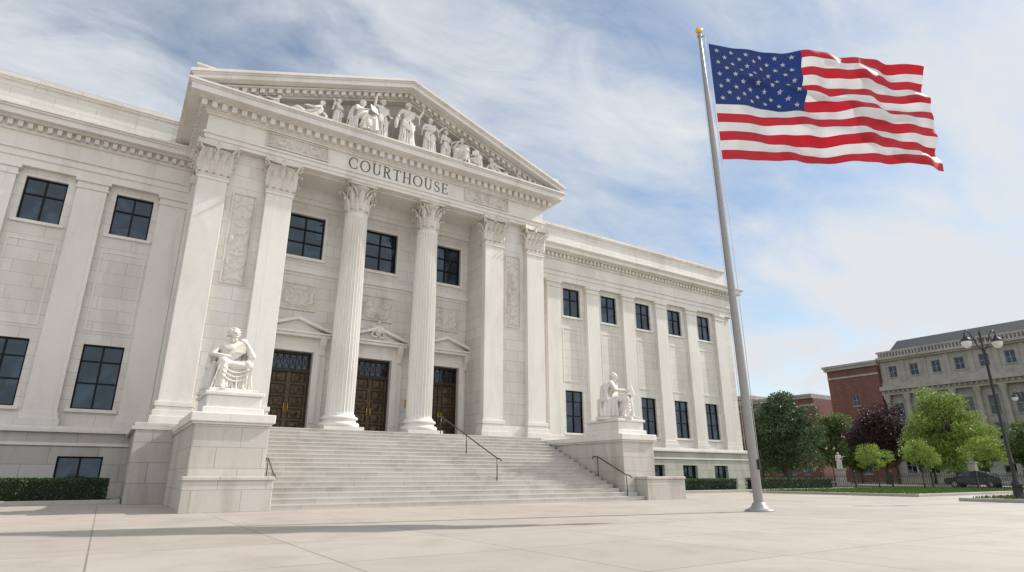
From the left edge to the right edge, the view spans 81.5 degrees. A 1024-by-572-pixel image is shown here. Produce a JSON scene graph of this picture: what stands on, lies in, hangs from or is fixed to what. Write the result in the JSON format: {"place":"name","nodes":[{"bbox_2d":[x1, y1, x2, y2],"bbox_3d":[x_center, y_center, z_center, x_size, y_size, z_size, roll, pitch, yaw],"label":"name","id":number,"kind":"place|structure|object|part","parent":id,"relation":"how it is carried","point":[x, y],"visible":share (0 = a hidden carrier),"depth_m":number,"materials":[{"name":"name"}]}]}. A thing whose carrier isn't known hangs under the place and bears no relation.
{"place":"outdoors","nodes":[
{"label":"outdoors","id":0,"kind":"place"},
{"bbox_2d":[0,481,1023,571],"bbox_3d":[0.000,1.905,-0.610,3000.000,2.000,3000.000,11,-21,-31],"label":"ground","id":1,"kind":"structure","parent":0,"point":[710,532],"depth_m":10.22,"materials":[{"name":"beige concrete"}]},
{"bbox_2d":[0,496,119,506],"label":"planting kerb","id":2,"kind":"structure","parent":1,"relation":"on","point":[114,500],"depth_m":21.72,"materials":[{"name":"stone"}]},
{"bbox_2d":[163,390,275,513],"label":"stair wall","id":3,"kind":"structure","parent":1,"relation":"on","point":[218,454],"depth_m":18.41,"materials":[{"name":"stone"}]},
{"bbox_2d":[196,327,257,395],"bbox_3d":[-9.643,2.558,20.466,1.622,2.381,1.804,14,-22,-37],"label":"statue","id":4,"kind":"object","parent":3,"relation":"on","point":[229,365],"visible":0.98,"depth_m":20.07,"materials":[{"name":"stone"}]},
{"bbox_2d":[0,62,750,504],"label":"courthouse","id":5,"kind":"structure","parent":1,"relation":"on","point":[370,254],"depth_m":31.09,"materials":[{"name":"stone"}]},
{"bbox_2d":[0,336,29,404],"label":"window","id":6,"kind":"structure","parent":5,"relation":"in","point":[13,350],"depth_m":26.45,"materials":[{"name":"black glass"}]},
{"bbox_2d":[16,177,68,224],"bbox_3d":[-22.619,-4.053,28.671,1.640,2.220,0.100,11,-21,-31],"label":"window","id":7,"kind":"structure","parent":5,"relation":"in","point":[41,200],"depth_m":28.67,"materials":[{"name":"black glass"}]},
{"bbox_2d":[53,456,102,480],"bbox_3d":[-19.429,8.216,26.620,1.700,1.100,0.100,11,-21,-31],"label":"window","id":8,"kind":"structure","parent":5,"relation":"in","point":[66,466],"depth_m":26.63,"materials":[{"name":"black glass"}]},
{"bbox_2d":[70,344,124,409],"bbox_3d":[-19.566,4.328,28.086,1.640,3.000,0.100,11,-21,-31],"label":"window","id":9,"kind":"structure","parent":5,"relation":"in","point":[95,387],"depth_m":28.08,"materials":[{"name":"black glass"}]},
{"bbox_2d":[109,195,153,239],"bbox_3d":[-19.566,-3.442,30.576,1.640,2.220,0.100,11,-21,-31],"label":"window","id":10,"kind":"structure","parent":5,"relation":"in","point":[131,217],"depth_m":30.59,"materials":[{"name":"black glass"}]},
{"bbox_2d":[267,350,311,427],"bbox_3d":[-11.252,5.277,29.652,2.040,4.050,0.236,11,-21,-31],"label":"door","id":11,"kind":"structure","parent":5,"relation":"in","point":[290,371],"depth_m":29.74,"materials":[{"name":"brown wood"}]},
{"bbox_2d":[286,213,324,259],"bbox_3d":[-11.207,-2.625,32.112,1.960,2.400,0.100,11,-21,-31],"label":"window","id":12,"kind":"structure","parent":5,"relation":"in","point":[305,234],"depth_m":32.15,"materials":[{"name":"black glass"}]},
{"bbox_2d":[354,359,388,430],"bbox_3d":[-7.698,5.988,31.871,2.040,4.050,0.236,11,-21,-31],"label":"door","id":13,"kind":"structure","parent":5,"relation":"in","point":[370,407],"depth_m":31.99,"materials":[{"name":"brown wood"}]},
{"bbox_2d":[364,230,396,273],"bbox_3d":[-7.652,-1.914,34.331,1.960,2.400,0.100,11,-21,-31],"label":"window","id":14,"kind":"structure","parent":5,"relation":"in","point":[380,253],"depth_m":34.38,"materials":[{"name":"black glass"}]},
{"bbox_2d":[432,367,456,433],"bbox_3d":[-4.185,6.690,34.063,2.040,4.050,0.236,11,-21,-31],"label":"door","id":15,"kind":"structure","parent":5,"relation":"in","point":[444,379],"depth_m":34.27,"materials":[{"name":"brown wood"}]},
{"bbox_2d":[436,246,459,285],"bbox_3d":[-4.140,-1.211,36.523,1.960,2.400,0.100,11,-21,-31],"label":"window","id":16,"kind":"structure","parent":5,"relation":"in","point":[447,259],"depth_m":36.66,"materials":[{"name":"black glass"}]},
{"bbox_2d":[563,288,578,317],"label":"window","id":17,"kind":"structure","parent":5,"relation":"in","point":[570,297],"depth_m":45.63,"materials":[{"name":"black glass"}]},
{"bbox_2d":[566,390,582,432],"bbox_3d":[4.446,9.131,43.073,1.640,3.000,0.100,11,-21,-31],"label":"window","id":18,"kind":"structure","parent":5,"relation":"in","point":[574,413],"depth_m":43.12,"materials":[{"name":"black glass"}]},
{"bbox_2d":[600,296,615,323],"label":"window","id":19,"kind":"structure","parent":5,"relation":"in","point":[607,304],"depth_m":47.61,"materials":[{"name":"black glass"}]},
{"bbox_2d":[635,303,649,330],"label":"window","id":20,"kind":"structure","parent":5,"relation":"in","point":[642,317],"depth_m":49.59,"materials":[{"name":"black glass"}]},
{"bbox_2d":[641,398,656,436],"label":"window","id":21,"kind":"structure","parent":5,"relation":"in","point":[648,404],"depth_m":47.11,"materials":[{"name":"black glass"}]},
{"bbox_2d":[654,465,662,475],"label":"window","id":22,"kind":"structure","parent":5,"relation":"in","point":[658,468],"depth_m":45.85,"materials":[{"name":"black glass"}]},
{"bbox_2d":[667,310,680,335],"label":"window","id":23,"kind":"structure","parent":5,"relation":"in","point":[673,317],"depth_m":51.56,"materials":[{"name":"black glass"}]},
{"bbox_2d":[675,401,689,438],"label":"window","id":24,"kind":"structure","parent":5,"relation":"in","point":[682,424],"depth_m":49.05,"materials":[{"name":"black glass"}]},
{"bbox_2d":[683,465,695,477],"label":"window","id":25,"kind":"structure","parent":5,"relation":"in","point":[689,470],"depth_m":47.67,"materials":[{"name":"black glass"}]},
{"bbox_2d":[697,316,709,340],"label":"window","id":26,"kind":"structure","parent":5,"relation":"in","point":[702,323],"depth_m":53.55,"materials":[{"name":"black glass"}]},
{"bbox_2d":[705,404,719,439],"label":"window","id":27,"kind":"structure","parent":5,"relation":"in","point":[711,410],"depth_m":51.04,"materials":[{"name":"black glass"}]},
{"bbox_2d":[714,466,726,479],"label":"window","id":28,"kind":"structure","parent":5,"relation":"in","point":[720,471],"depth_m":49.63,"materials":[{"name":"black glass"}]},
{"bbox_2d":[264,427,644,510],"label":"staircase","id":29,"kind":"structure","parent":1,"relation":"on","point":[313,468],"depth_m":24.24,"materials":[{"name":"stone"}]},
{"bbox_2d":[265,457,275,477],"bbox_3d":[-7.934,6.259,19.424,0.038,1.308,1.756,11,-21,-31],"label":"handrail","id":30,"kind":"object","parent":29,"relation":"on","point":[274,475],"visible":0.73,"depth_m":19.79,"materials":[{"name":"metal"}]},
{"bbox_2d":[437,416,501,480],"bbox_3d":[-2.117,7.356,27.471,0.049,3.131,6.164,11,-21,-31],"label":"handrail","id":31,"kind":"object","parent":29,"relation":"on","point":[474,441],"visible":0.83,"depth_m":27.16,"materials":[{"name":"metal"}]},
{"bbox_2d":[592,456,632,495],"bbox_3d":[4.583,8.707,27.318,0.049,1.797,2.664,11,-21,-31],"label":"handrail","id":32,"kind":"object","parent":29,"relation":"on","point":[615,468],"visible":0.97,"depth_m":27.20,"materials":[{"name":"metal"}]},
{"bbox_2d":[544,418,685,499],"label":"stair wall","id":33,"kind":"structure","parent":1,"relation":"on","point":[625,446],"depth_m":27.87,"materials":[{"name":"stone"}]},
{"bbox_2d":[595,372,639,420],"bbox_3d":[5.223,5.466,29.541,2.049,2.381,1.678,-5,-18,15],"label":"statue","id":34,"kind":"object","parent":33,"relation":"on","point":[612,403],"visible":0.98,"depth_m":28.98,"materials":[{"name":"stone"}]},
{"bbox_2d":[695,27,774,511],"bbox_3d":[7.359,-1.655,20.522,0.840,17.700,0.840,11,-21,-32],"label":"flagpole","id":35,"kind":"object","parent":1,"relation":"on","point":[758,504],"visible":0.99,"depth_m":19.54,"materials":[{"name":"metal"}]},
{"bbox_2d":[709,44,943,170],"bbox_3d":[12.155,-6.816,22.720,9.163,5.050,0.862,3,-18,-8],"label":"flag","id":36,"kind":"object","parent":35,"relation":"attached to","point":[811,106],"visible":1,"depth_m":22.70,"materials":[{"name":"multicoloured fabric"}]},
{"bbox_2d":[741,390,830,477],"bbox_3d":[26.765,15.068,58.895,8.289,9.357,8.861,4,-18,-13],"label":"tree","id":37,"kind":"object","parent":1,"relation":"on","point":[783,428],"visible":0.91,"depth_m":57.04,"materials":[{"name":"green plant"}]},
{"bbox_2d":[825,445,836,485],"bbox_3d":[30.997,17.353,57.446,0.990,4.015,0.264,0,-18,0],"label":"street lamp","id":38,"kind":"object","parent":1,"relation":"on","point":[833,447],"visible":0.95,"depth_m":57.55,"materials":[{"name":"black metal"}]},
{"bbox_2d":[834,452,850,484],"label":"monument","id":39,"kind":"object","parent":1,"relation":"on","point":[840,470],"visible":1,"depth_m":67.10,"materials":[{"name":"grey stone"}]},
{"bbox_2d":[853,442,894,487],"bbox_3d":[27.741,13.712,45.325,2.800,3.454,2.535,-5,-18,15],"label":"young tree","id":40,"kind":"object","parent":1,"relation":"on","point":[871,458],"visible":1,"depth_m":45.31,"materials":[{"name":"green plant"}]},
{"bbox_2d":[749,489,1012,496],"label":"lawn kerb","id":41,"kind":"structure","parent":1,"relation":"on","point":[902,495],"depth_m":33.43,"materials":[{"name":"concrete"}]},
{"bbox_2d":[762,486,1023,493],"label":"lawn grass","id":42,"kind":"structure","parent":1,"relation":"on","point":[910,490],"depth_m":36.78,"materials":[{"name":"green plant"}]},
{"bbox_2d":[762,470,1023,488],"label":"iron fence","id":43,"kind":"object","parent":1,"relation":"on","point":[931,476],"visible":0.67,"depth_m":48.07,"materials":[{"name":"black metal"}]},
{"bbox_2d":[898,438,942,487],"bbox_3d":[30.336,13.186,44.088,2.722,3.709,3.007,-10,-21,30],"label":"young tree","id":44,"kind":"object","parent":1,"relation":"on","point":[911,452],"visible":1,"depth_m":43.92,"materials":[{"name":"green plant"}]},
{"bbox_2d":[955,434,1013,488],"bbox_3d":[33.230,12.374,41.728,2.802,3.818,3.095,16,-24,-41],"label":"young tree","id":45,"kind":"object","parent":1,"relation":"on","point":[996,454],"visible":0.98,"depth_m":41.63,"materials":[{"name":"green plant"}]},
{"bbox_2d":[959,496,1023,502],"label":"lawn kerb","id":46,"kind":"structure","parent":1,"relation":"on","point":[972,499],"depth_m":24.34,"materials":[{"name":"concrete"}]},
{"bbox_2d":[960,328,1023,498],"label":"street lamp","id":47,"kind":"object","parent":1,"relation":"on","point":[1016,484],"visible":0.97,"depth_m":25.37,"materials":[{"name":"black metal"}]},
{"bbox_2d":[973,494,1023,498],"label":"lawn grass","id":48,"kind":"structure","parent":1,"relation":"on","point":[1007,496],"depth_m":24.91,"materials":[{"name":"green plant"}]},
{"bbox_2d":[1011,390,1023,401],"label":"street lamp","id":49,"kind":"object","parent":1,"relation":"on","point":[1014,396],"visible":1,"depth_m":44.56,"materials":[{"name":"white glass"}]},
{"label":"planting bed","id":50,"kind":"structure","parent":1,"relation":"on","visible":0},
{"bbox_2d":[0,477,109,500],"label":"hedge","id":51,"kind":"object","parent":50,"relation":"on","point":[37,489],"visible":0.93,"depth_m":22.22,"materials":[{"name":"green plant"}]},
{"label":"planting bed","id":52,"kind":"structure","parent":1,"relation":"on","visible":0},
{"bbox_2d":[685,478,738,489],"bbox_3d":[11.176,13.317,39.706,10.773,0.968,1.573,11,-21,-31],"label":"hedge","id":53,"kind":"object","parent":52,"relation":"on","point":[709,484],"visible":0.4,"depth_m":40.55,"materials":[{"name":"green plant"}]},
{"bbox_2d":[744,477,834,488],"bbox_3d":[20.977,14.848,44.580,9.562,1.017,1.371,11,-21,-31],"label":"hedge","id":54,"kind":"object","parent":52,"relation":"on","point":[791,482],"visible":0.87,"depth_m":43.93,"materials":[{"name":"green plant"}]},
{"bbox_2d":[0,0,1023,396],"label":"sky","id":55,"kind":"structure","parent":0,"point":[845,262],"materials":[{"name":"blue"}]},
{"bbox_2d":[737,395,767,401],"bbox_3d":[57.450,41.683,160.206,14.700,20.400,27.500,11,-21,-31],"label":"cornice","id":56,"kind":"structure","parent":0,"point":[756,397],"depth_m":150.50,"materials":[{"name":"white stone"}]},
{"bbox_2d":[686,487,842,492],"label":"planting kerb","id":57,"kind":"structure","parent":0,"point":[713,491],"depth_m":38.68,"materials":[{"name":"stone"}]},
{"bbox_2d":[738,393,836,481],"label":"brick building","id":58,"kind":"structure","parent":0,"point":[823,403],"depth_m":128.03,"materials":[{"name":"red brick"}]},
{"bbox_2d":[821,360,899,482],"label":"brick building","id":59,"kind":"structure","parent":0,"point":[854,387],"depth_m":105.01,"materials":[{"name":"red brick"}]},
{"bbox_2d":[852,395,861,406],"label":"window","id":60,"kind":"structure","parent":59,"relation":"in","point":[856,401],"depth_m":105.24,"materials":[{"name":"grey glass"}]},
{"bbox_2d":[834,484,1011,487],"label":"pavement","id":61,"kind":"structure","parent":0,"point":[922,486],"depth_m":60.07,"materials":[{"name":"concrete"}]},
{"bbox_2d":[965,454,984,485],"bbox_3d":[44.180,17.512,56.934,1.000,3.400,1.000,11,-21,-31],"label":"monument","id":62,"kind":"object","parent":61,"relation":"on","point":[972,466],"visible":0.26,"depth_m":56.81,"materials":[{"name":"grey stone"}]},
{"bbox_2d":[832,482,1023,485],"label":"park lawn","id":63,"kind":"structure","parent":0,"point":[909,484],"depth_m":76.08,"materials":[{"name":"green plant"}]},
{"bbox_2d":[745,440,776,474],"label":"tree","id":64,"kind":"object","parent":63,"relation":"on","point":[766,472],"visible":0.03,"depth_m":87.77,"materials":[{"name":"green plant"}]},
{"bbox_2d":[770,457,802,474],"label":"tree","id":65,"kind":"object","parent":63,"relation":"on","point":[782,469],"visible":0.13,"depth_m":95.47,"materials":[{"name":"green plant"}]},
{"bbox_2d":[807,412,863,470],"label":"tree","id":66,"kind":"object","parent":63,"relation":"on","point":[836,424],"visible":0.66,"depth_m":81.43,"materials":[{"name":"green plant"}]},
{"bbox_2d":[842,455,874,482],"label":"tree","id":67,"kind":"object","parent":63,"relation":"on","point":[855,462],"visible":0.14,"depth_m":93.51,"materials":[{"name":"green plant"}]},
{"bbox_2d":[838,400,911,484],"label":"tree","id":68,"kind":"object","parent":63,"relation":"on","point":[877,431],"visible":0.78,"depth_m":71.83,"materials":[{"name":"purple plant"}]},
{"bbox_2d":[896,462,901,483],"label":"street lamp","id":69,"kind":"object","parent":63,"relation":"on","point":[899,478],"visible":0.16,"depth_m":76.98,"materials":[{"name":"black metal"}]},
{"bbox_2d":[914,430,944,483],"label":"tree","id":70,"kind":"object","parent":63,"relation":"on","point":[933,470],"visible":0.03,"depth_m":81.94,"materials":[{"name":"green plant"}]},
{"bbox_2d":[896,386,1001,474],"bbox_3d":[45.294,15.569,62.015,8.916,10.320,9.498,-9,-20,25],"label":"tree","id":71,"kind":"object","parent":63,"relation":"on","point":[954,430],"visible":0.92,"depth_m":60.70,"materials":[{"name":"green plant"}]},
{"bbox_2d":[948,443,1005,471],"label":"tree","id":72,"kind":"object","parent":63,"relation":"on","point":[982,468],"visible":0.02,"depth_m":72.68,"materials":[{"name":"green plant"}]},
{"bbox_2d":[997,420,1023,466],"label":"tree","id":73,"kind":"object","parent":63,"relation":"on","point":[1016,432],"visible":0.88,"depth_m":67.77,"materials":[{"name":"green plant"}]},
{"bbox_2d":[875,319,1023,483],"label":"office building","id":74,"kind":"structure","parent":0,"point":[946,362],"depth_m":93.39,"materials":[{"name":"grey stone"}]},
{"bbox_2d":[888,366,898,378],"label":"window","id":75,"kind":"structure","parent":74,"relation":"in","point":[892,370],"depth_m":101.77,"materials":[{"name":"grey glass"}]},
{"bbox_2d":[895,403,907,421],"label":"window","id":76,"kind":"structure","parent":74,"relation":"in","point":[901,405],"depth_m":99.66,"materials":[{"name":"grey glass"}]},
{"bbox_2d":[906,460,917,473],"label":"window","id":77,"kind":"structure","parent":74,"relation":"in","point":[912,469],"depth_m":97.07,"materials":[{"name":"grey glass"}]},
{"bbox_2d":[909,363,919,375],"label":"window","id":78,"kind":"structure","parent":74,"relation":"in","point":[914,370],"depth_m":99.14,"materials":[{"name":"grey glass"}]},
{"bbox_2d":[931,360,941,372],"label":"window","id":79,"kind":"structure","parent":74,"relation":"in","point":[936,367],"depth_m":96.52,"materials":[{"name":"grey glass"}]},
{"bbox_2d":[954,357,965,370],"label":"window","id":80,"kind":"structure","parent":74,"relation":"in","point":[959,362],"depth_m":93.90,"materials":[{"name":"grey glass"}]},
{"bbox_2d":[963,397,975,414],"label":"window","id":81,"kind":"structure","parent":74,"relation":"in","point":[971,403],"depth_m":91.88,"materials":[{"name":"grey glass"}]},
{"bbox_2d":[978,353,990,367],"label":"window","id":82,"kind":"structure","parent":74,"relation":"in","point":[981,357],"depth_m":91.41,"materials":[{"name":"blue glass"}]},
{"bbox_2d":[988,394,1003,415],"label":"window","id":83,"kind":"structure","parent":74,"relation":"in","point":[991,400],"depth_m":89.29,"materials":[{"name":"grey glass"}]},
{"bbox_2d":[994,422,1007,440],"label":"window","id":84,"kind":"structure","parent":74,"relation":"in","point":[996,423],"depth_m":88.22,"materials":[{"name":"grey glass"}]},
{"bbox_2d":[1003,459,1018,473],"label":"window","id":85,"kind":"structure","parent":74,"relation":"in","point":[1007,468],"depth_m":86.63,"materials":[{"name":"black glass"}]},
{"bbox_2d":[1004,349,1017,363],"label":"window","id":86,"kind":"structure","parent":74,"relation":"in","point":[1010,356],"depth_m":88.64,"materials":[{"name":"blue glass"}]},
{"bbox_2d":[1015,392,1023,413],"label":"window","id":87,"kind":"structure","parent":74,"relation":"in","point":[1020,404],"depth_m":86.73,"materials":[{"name":"grey glass"}]},
{"bbox_2d":[943,471,1009,487],"bbox_3d":[42.270,17.649,54.203,1.761,1.460,4.512,11,-21,-31],"label":"parked car","id":88,"kind":"object","parent":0,"point":[973,478],"visible":0.73,"depth_m":53.59,"materials":[{"name":"paint"}]},
{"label":"window","id":89,"kind":"part","parent":88,"relation":"part of","materials":[{"name":"black glass"}]}
]}

